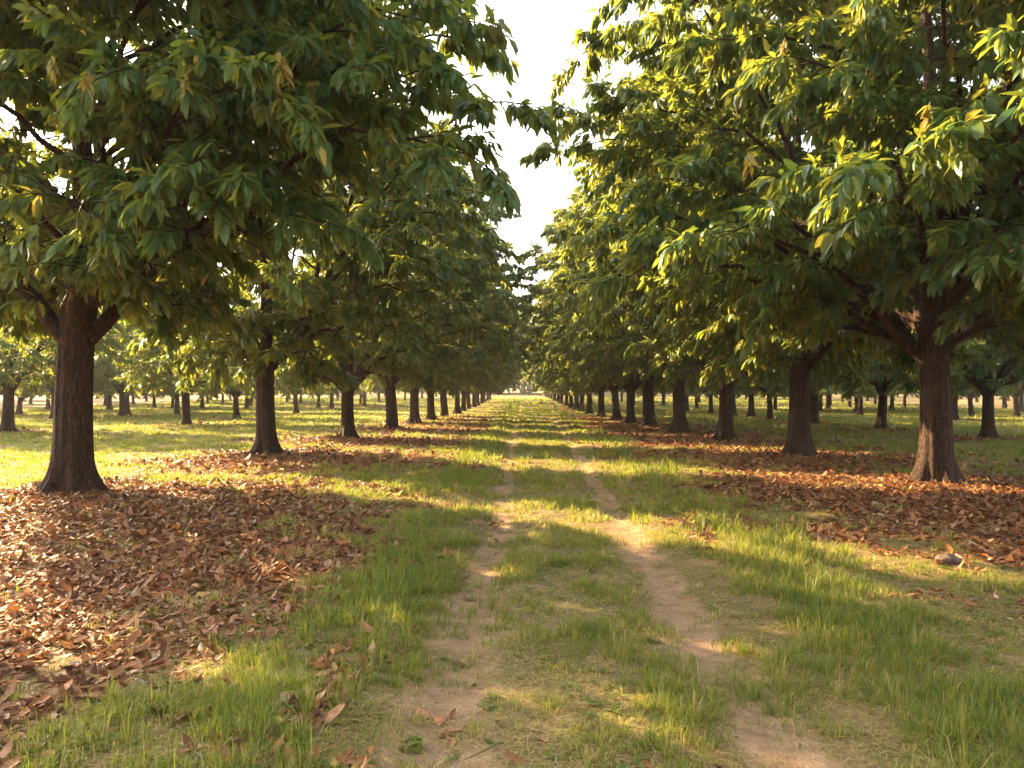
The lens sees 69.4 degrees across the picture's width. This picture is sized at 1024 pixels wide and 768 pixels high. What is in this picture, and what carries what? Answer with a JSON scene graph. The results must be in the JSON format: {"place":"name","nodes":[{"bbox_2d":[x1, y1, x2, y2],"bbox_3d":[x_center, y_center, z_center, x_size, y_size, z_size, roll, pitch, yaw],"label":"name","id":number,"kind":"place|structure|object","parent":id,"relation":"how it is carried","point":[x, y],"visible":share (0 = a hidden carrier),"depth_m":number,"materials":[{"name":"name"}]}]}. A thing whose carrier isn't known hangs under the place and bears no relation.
{"place":"outdoors","nodes":[
{"label":"outdoors","id":0,"kind":"place"},
{"bbox_2d":[0,0,1000,387],"label":"sky","id":1,"kind":"structure","parent":0,"point":[542,29],"materials":[{"name":"white"}]},
{"bbox_2d":[9,521,1012,765],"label":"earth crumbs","id":2,"kind":"object","parent":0,"point":[435,701],"visible":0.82,"depth_m":4.86,"materials":[{"name":"brown soil"}]},
{"bbox_2d":[0,388,1023,767],"bbox_3d":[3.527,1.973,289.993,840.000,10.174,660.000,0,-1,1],"label":"ground","id":3,"kind":"structure","parent":0,"point":[762,738],"depth_m":4.84,"materials":[{"name":"soil"}]},
{"bbox_2d":[0,326,46,399],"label":"orchard tree","id":4,"kind":"object","parent":3,"relation":"on","point":[26,395],"visible":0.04,"depth_m":64.16,"materials":[{"name":"green plant"}]},
{"bbox_2d":[0,338,50,414],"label":"orchard tree","id":5,"kind":"object","parent":3,"relation":"on","point":[19,410],"visible":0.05,"depth_m":67.35,"materials":[{"name":"green plant"}]},
{"bbox_2d":[17,348,50,409],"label":"orchard tree","id":6,"kind":"object","parent":3,"relation":"on","point":[47,403],"visible":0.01,"depth_m":85.70,"materials":[{"name":"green plant"}]},
{"bbox_2d":[0,255,136,431],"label":"orchard tree","id":7,"kind":"object","parent":3,"relation":"on","point":[31,361],"visible":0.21,"depth_m":32.31,"materials":[{"name":"green plant"}]},
{"bbox_2d":[0,322,139,418],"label":"orchard tree","id":8,"kind":"object","parent":3,"relation":"on","point":[106,381],"visible":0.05,"depth_m":53.11,"materials":[{"name":"green plant"}]},
{"bbox_2d":[47,389,115,398],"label":"orchard tree","id":9,"kind":"object","parent":3,"relation":"on","point":[109,394],"visible":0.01,"depth_m":75.63,"materials":[{"name":"green plant"}]},
{"bbox_2d":[97,392,115,405],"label":"orchard tree","id":10,"kind":"object","parent":3,"relation":"on","point":[105,402],"depth_m":102.63,"materials":[{"name":"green plant"}]},
{"bbox_2d":[105,392,113,409],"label":"orchard tree","id":11,"kind":"object","parent":3,"relation":"on","point":[109,404],"depth_m":86.44,"materials":[{"name":"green plant"}]},
{"bbox_2d":[45,308,177,416],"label":"orchard tree","id":12,"kind":"object","parent":3,"relation":"on","point":[121,387],"visible":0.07,"depth_m":58.65,"materials":[{"name":"green plant"}]},
{"bbox_2d":[93,329,176,414],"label":"orchard tree","id":13,"kind":"object","parent":3,"relation":"on","point":[127,405],"visible":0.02,"depth_m":64.85,"materials":[{"name":"green plant"}]},
{"bbox_2d":[135,392,157,407],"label":"orchard tree","id":14,"kind":"object","parent":3,"relation":"on","point":[154,402],"visible":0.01,"depth_m":97.08,"materials":[{"name":"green plant"}]},
{"bbox_2d":[155,391,192,407],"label":"orchard tree","id":15,"kind":"object","parent":3,"relation":"on","point":[172,402],"visible":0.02,"depth_m":92.18,"materials":[{"name":"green plant"}]},
{"bbox_2d":[94,296,260,423],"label":"orchard tree","id":16,"kind":"object","parent":3,"relation":"on","point":[145,367],"visible":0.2,"depth_m":40.83,"materials":[{"name":"green plant"}]},
{"bbox_2d":[144,350,217,413],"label":"orchard tree","id":17,"kind":"object","parent":3,"relation":"on","point":[177,404],"visible":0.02,"depth_m":69.31,"materials":[{"name":"green plant"}]},
{"bbox_2d":[173,356,226,396],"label":"orchard tree","id":18,"kind":"object","parent":3,"relation":"on","point":[199,393],"depth_m":75.44,"materials":[{"name":"green plant"}]},
{"bbox_2d":[192,389,227,408],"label":"orchard tree","id":19,"kind":"object","parent":3,"relation":"on","point":[202,403],"depth_m":91.14,"materials":[{"name":"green plant"}]},
{"bbox_2d":[221,393,230,403],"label":"orchard tree","id":20,"kind":"object","parent":3,"relation":"on","point":[222,400],"depth_m":114.62,"materials":[{"name":"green plant"}]},
{"bbox_2d":[172,333,301,418],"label":"orchard tree","id":21,"kind":"object","parent":3,"relation":"on","point":[235,392],"visible":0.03,"depth_m":54.02,"materials":[{"name":"green plant"}]},
{"bbox_2d":[215,353,280,408],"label":"orchard tree","id":22,"kind":"object","parent":3,"relation":"on","point":[246,403],"depth_m":90.12,"materials":[{"name":"green plant"}]},
{"bbox_2d":[241,375,279,405],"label":"orchard tree","id":23,"kind":"object","parent":3,"relation":"on","point":[250,400],"visible":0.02,"depth_m":101.45,"materials":[{"name":"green plant"}]},
{"bbox_2d":[0,0,573,494],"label":"chestnut tree","id":24,"kind":"object","parent":3,"relation":"on","point":[256,90],"visible":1,"depth_m":8.83,"materials":[{"name":"green plant"}]},
{"bbox_2d":[255,356,334,412],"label":"orchard tree","id":25,"kind":"object","parent":3,"relation":"on","point":[296,393],"visible":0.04,"depth_m":73.02,"materials":[{"name":"green plant"}]},
{"bbox_2d":[102,0,488,455],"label":"chestnut tree","id":26,"kind":"object","parent":3,"relation":"on","point":[401,256],"visible":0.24,"depth_m":16.80,"materials":[{"name":"green plant"}]},
{"bbox_2d":[289,388,341,406],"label":"orchard tree","id":27,"kind":"object","parent":3,"relation":"on","point":[317,395],"visible":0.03,"depth_m":94.23,"materials":[{"name":"green plant"}]},
{"bbox_2d":[314,386,365,408],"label":"orchard tree","id":28,"kind":"object","parent":3,"relation":"on","point":[331,397],"depth_m":89.68,"materials":[{"name":"green plant"}]},
{"bbox_2d":[338,390,381,404],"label":"orchard tree","id":29,"kind":"object","parent":3,"relation":"on","point":[360,399],"visible":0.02,"depth_m":112.04,"materials":[{"name":"green plant"}]},
{"bbox_2d":[220,103,516,438],"bbox_3d":[-6.459,-3.930,27.484,15.874,12.042,5.768,-1,-1,31],"label":"chestnut tree","id":30,"kind":"object","parent":3,"relation":"on","point":[386,360],"visible":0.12,"depth_m":24.75,"materials":[{"name":"green plant"}]},
{"bbox_2d":[354,374,384,405],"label":"orchard tree","id":31,"kind":"object","parent":3,"relation":"on","point":[375,388],"visible":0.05,"depth_m":101.97,"materials":[{"name":"green plant"}]},
{"bbox_2d":[377,382,400,402],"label":"orchard tree","id":32,"kind":"object","parent":3,"relation":"on","point":[378,400],"depth_m":125.83,"materials":[{"name":"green plant"}]},
{"bbox_2d":[274,166,556,428],"bbox_3d":[-5.184,-4.273,35.486,16.587,13.035,6.322,-1,-1,31],"label":"chestnut tree","id":33,"kind":"object","parent":3,"relation":"on","point":[503,293],"visible":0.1,"depth_m":32.76,"materials":[{"name":"green plant"}]},
{"bbox_2d":[364,202,517,423],"bbox_3d":[-5.374,-4.369,43.372,16.301,13.630,7.133,-1,-1,37],"label":"chestnut tree","id":34,"kind":"object","parent":3,"relation":"on","point":[414,415],"visible":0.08,"depth_m":41.56,"materials":[{"name":"green plant"}]},
{"bbox_2d":[359,243,525,419],"bbox_3d":[-6.068,-4.165,51.665,17.976,13.559,6.490,-1,-1,35],"label":"chestnut tree","id":35,"kind":"object","parent":3,"relation":"on","point":[463,377],"visible":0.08,"depth_m":48.68,"materials":[{"name":"green plant"}]},
{"bbox_2d":[398,268,531,415],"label":"chestnut tree","id":36,"kind":"object","parent":3,"relation":"on","point":[443,399],"visible":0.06,"depth_m":57.32,"materials":[{"name":"green plant"}]},
{"bbox_2d":[339,295,605,394],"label":"distant wood","id":37,"kind":"object","parent":3,"relation":"on","point":[524,390],"depth_m":224.24,"materials":[{"name":"green plant"}]},
{"bbox_2d":[434,287,518,413],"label":"chestnut tree","id":38,"kind":"object","parent":3,"relation":"on","point":[457,408],"depth_m":67.27,"materials":[{"name":"green plant"}]},
{"bbox_2d":[426,330,528,410],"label":"chestnut tree","id":39,"kind":"object","parent":3,"relation":"on","point":[463,400],"visible":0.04,"depth_m":76.16,"materials":[{"name":"green plant"}]},
{"bbox_2d":[437,365,521,408],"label":"chestnut tree","id":40,"kind":"object","parent":3,"relation":"on","point":[468,403],"visible":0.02,"depth_m":88.29,"materials":[{"name":"green plant"}]},
{"bbox_2d":[471,344,516,406],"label":"chestnut tree","id":41,"kind":"object","parent":3,"relation":"on","point":[473,404],"visible":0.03,"depth_m":97.73,"materials":[{"name":"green plant"}]},
{"bbox_2d":[476,360,524,404],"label":"chestnut tree","id":42,"kind":"object","parent":3,"relation":"on","point":[477,396],"visible":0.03,"depth_m":105.29,"materials":[{"name":"green plant"}]},
{"bbox_2d":[480,370,521,403],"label":"chestnut tree","id":43,"kind":"object","parent":3,"relation":"on","point":[481,398],"visible":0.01,"depth_m":118.76,"materials":[{"name":"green plant"}]},
{"bbox_2d":[486,377,521,400],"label":"chestnut tree","id":44,"kind":"object","parent":3,"relation":"on","point":[487,393],"visible":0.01,"depth_m":136.78,"materials":[{"name":"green plant"}]},
{"bbox_2d":[0,397,1023,767],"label":"grass","id":45,"kind":"structure","parent":3,"relation":"on","point":[986,699],"depth_m":5.05,"materials":[{"name":"green plant"}]},
{"bbox_2d":[0,414,1023,767],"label":"fallen leaves","id":46,"kind":"object","parent":3,"relation":"on","point":[74,584],"visible":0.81,"depth_m":7.99,"materials":[{"name":"brown plant"}]},
{"bbox_2d":[523,375,556,400],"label":"chestnut tree","id":47,"kind":"object","parent":3,"relation":"on","point":[554,397],"visible":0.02,"depth_m":140.75,"materials":[{"name":"green plant"}]},
{"bbox_2d":[521,360,563,403],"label":"chestnut tree","id":48,"kind":"object","parent":3,"relation":"on","point":[561,400],"visible":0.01,"depth_m":116.76,"materials":[{"name":"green plant"}]},
{"bbox_2d":[528,383,558,401],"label":"chestnut tree","id":49,"kind":"object","parent":3,"relation":"on","point":[557,400],"visible":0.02,"depth_m":129.58,"materials":[{"name":"green plant"}]},
{"bbox_2d":[520,357,573,407],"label":"chestnut tree","id":50,"kind":"object","parent":3,"relation":"on","point":[545,390],"visible":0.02,"depth_m":94.79,"materials":[{"name":"green plant"}]},
{"bbox_2d":[525,374,568,405],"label":"chestnut tree","id":51,"kind":"object","parent":3,"relation":"on","point":[566,403],"visible":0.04,"depth_m":104.75,"materials":[{"name":"green plant"}]},
{"bbox_2d":[521,314,578,409],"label":"chestnut tree","id":52,"kind":"object","parent":3,"relation":"on","point":[576,403],"visible":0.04,"depth_m":85.97,"materials":[{"name":"green plant"}]},
{"bbox_2d":[523,325,623,413],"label":"chestnut tree","id":53,"kind":"object","parent":3,"relation":"on","point":[589,408],"visible":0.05,"depth_m":70.89,"materials":[{"name":"green plant"}]},
{"bbox_2d":[528,324,618,411],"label":"chestnut tree","id":54,"kind":"object","parent":3,"relation":"on","point":[581,406],"visible":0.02,"depth_m":77.76,"materials":[{"name":"green plant"}]},
{"bbox_2d":[525,323,622,416],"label":"chestnut tree","id":55,"kind":"object","parent":3,"relation":"on","point":[601,407],"visible":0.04,"depth_m":58.41,"materials":[{"name":"green plant"}]},
{"bbox_2d":[522,258,669,422],"bbox_3d":[6.848,-3.673,43.964,8.547,12.236,14.202,1,-1,-39],"label":"chestnut tree","id":56,"kind":"object","parent":3,"relation":"on","point":[631,385],"visible":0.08,"depth_m":44.35,"materials":[{"name":"green plant"}]},
{"bbox_2d":[527,269,668,419],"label":"chestnut tree","id":57,"kind":"object","parent":3,"relation":"on","point":[616,412],"visible":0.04,"depth_m":51.58,"materials":[{"name":"green plant"}]},
{"bbox_2d":[506,200,706,426],"bbox_3d":[6.242,-4.579,37.968,16.135,13.717,9.726,0,-1,20],"label":"chestnut tree","id":58,"kind":"object","parent":3,"relation":"on","point":[648,416],"visible":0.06,"depth_m":39.16,"materials":[{"name":"green plant"}]},
{"bbox_2d":[524,137,771,432],"bbox_3d":[6.844,-4.337,31.403,9.567,13.040,14.258,1,-1,-42],"label":"chestnut tree","id":59,"kind":"object","parent":3,"relation":"on","point":[679,421],"visible":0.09,"depth_m":32.78,"materials":[{"name":"green plant"}]},
{"bbox_2d":[658,392,670,404],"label":"orchard tree","id":60,"kind":"object","parent":3,"relation":"on","point":[663,400],"visible":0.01,"depth_m":109.62,"materials":[{"name":"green plant"}]},
{"bbox_2d":[654,384,705,410],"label":"orchard tree","id":61,"kind":"object","parent":3,"relation":"on","point":[686,402],"visible":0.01,"depth_m":78.86,"materials":[{"name":"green plant"}]},
{"bbox_2d":[669,387,718,408],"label":"orchard tree","id":62,"kind":"object","parent":3,"relation":"on","point":[696,404],"depth_m":89.20,"materials":[{"name":"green plant"}]},
{"bbox_2d":[669,384,742,412],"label":"orchard tree","id":63,"kind":"object","parent":3,"relation":"on","point":[711,409],"visible":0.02,"depth_m":71.34,"materials":[{"name":"green plant"}]},
{"bbox_2d":[537,94,898,440],"bbox_3d":[7.561,-4.169,25.246,8.597,12.418,14.439,1,-1,-37],"label":"chestnut tree","id":64,"kind":"object","parent":3,"relation":"on","point":[672,371],"visible":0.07,"depth_m":25.40,"materials":[{"name":"green plant"}]},
{"bbox_2d":[685,378,765,415],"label":"orchard tree","id":65,"kind":"object","parent":3,"relation":"on","point":[701,389],"visible":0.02,"depth_m":63.14,"materials":[{"name":"green plant"}]},
{"bbox_2d":[696,377,778,416],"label":"orchard tree","id":66,"kind":"object","parent":3,"relation":"on","point":[751,411],"visible":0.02,"depth_m":58.16,"materials":[{"name":"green plant"}]},
{"bbox_2d":[748,391,784,410],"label":"orchard tree","id":67,"kind":"object","parent":3,"relation":"on","point":[774,404],"visible":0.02,"depth_m":81.69,"materials":[{"name":"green plant"}]},
{"bbox_2d":[518,0,1023,482],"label":"chestnut tree","id":68,"kind":"object","parent":3,"relation":"on","point":[928,243],"visible":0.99,"depth_m":11.15,"materials":[{"name":"green plant"}]},
{"bbox_2d":[733,371,820,418],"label":"orchard tree","id":69,"kind":"object","parent":3,"relation":"on","point":[759,388],"visible":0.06,"depth_m":52.23,"materials":[{"name":"green plant"}]},
{"bbox_2d":[546,0,1023,456],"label":"chestnut tree","id":70,"kind":"object","parent":3,"relation":"on","point":[724,365],"visible":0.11,"depth_m":18.64,"materials":[{"name":"green plant"}]},
{"bbox_2d":[739,347,892,423],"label":"orchard tree","id":71,"kind":"object","parent":3,"relation":"on","point":[781,384],"visible":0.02,"depth_m":42.96,"materials":[{"name":"green plant"}]},
{"bbox_2d":[825,393,836,408],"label":"orchard tree","id":72,"kind":"object","parent":3,"relation":"on","point":[827,402],"depth_m":88.86,"materials":[{"name":"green plant"}]},
{"bbox_2d":[819,392,852,410],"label":"orchard tree","id":73,"kind":"object","parent":3,"relation":"on","point":[820,406],"depth_m":80.41,"materials":[{"name":"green plant"}]},
{"bbox_2d":[819,379,906,414],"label":"orchard tree","id":74,"kind":"object","parent":3,"relation":"on","point":[861,395],"visible":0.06,"depth_m":64.42,"materials":[{"name":"green plant"}]},
{"bbox_2d":[824,387,906,412],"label":"orchard tree","id":75,"kind":"object","parent":3,"relation":"on","point":[856,400],"visible":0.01,"depth_m":74.26,"materials":[{"name":"green plant"}]},
{"bbox_2d":[785,338,992,429],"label":"orchard tree","id":76,"kind":"object","parent":3,"relation":"on","point":[880,382],"visible":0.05,"depth_m":34.75,"materials":[{"name":"green plant"}]},
{"bbox_2d":[888,387,919,410],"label":"orchard tree","id":77,"kind":"object","parent":3,"relation":"on","point":[891,407],"visible":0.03,"depth_m":80.33,"materials":[{"name":"green plant"}]},
{"bbox_2d":[895,391,919,406],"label":"orchard tree","id":78,"kind":"object","parent":3,"relation":"on","point":[904,401],"depth_m":98.39,"materials":[{"name":"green plant"}]},
{"bbox_2d":[856,215,1023,438],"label":"orchard tree","id":79,"kind":"object","parent":3,"relation":"on","point":[978,375],"visible":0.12,"depth_m":26.97,"materials":[{"name":"green plant"}]},
{"bbox_2d":[935,553,961,565],"bbox_3d":[3.955,1.594,6.688,0.245,0.126,0.160,6,-2,-11],"label":"stone","id":80,"kind":"object","parent":3,"relation":"on","point":[948,559],"visible":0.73,"depth_m":6.64,"materials":[{"name":"grey stone"}]},
{"bbox_2d":[887,338,1023,419],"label":"orchard tree","id":81,"kind":"object","parent":3,"relation":"on","point":[954,400],"depth_m":50.34,"materials":[{"name":"green plant"}]},
{"bbox_2d":[958,375,1023,415],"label":"orchard tree","id":82,"kind":"object","parent":3,"relation":"on","point":[969,395],"visible":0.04,"depth_m":61.05,"materials":[{"name":"green plant"}]},
{"bbox_2d":[1001,398,1006,408],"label":"orchard tree","id":83,"kind":"object","parent":3,"relation":"on","point":[1004,405],"depth_m":88.72,"materials":[{"name":"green plant"}]},
{"bbox_2d":[999,385,1023,411],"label":"orchard tree","id":84,"kind":"object","parent":3,"relation":"on","point":[1021,402],"visible":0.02,"depth_m":76.11,"materials":[{"name":"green plant"}]},
{"bbox_2d":[1000,383,1023,415],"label":"orchard tree","id":85,"kind":"object","parent":3,"relation":"on","point":[1016,411],"visible":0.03,"depth_m":62.05,"materials":[{"name":"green plant"}]}
]}

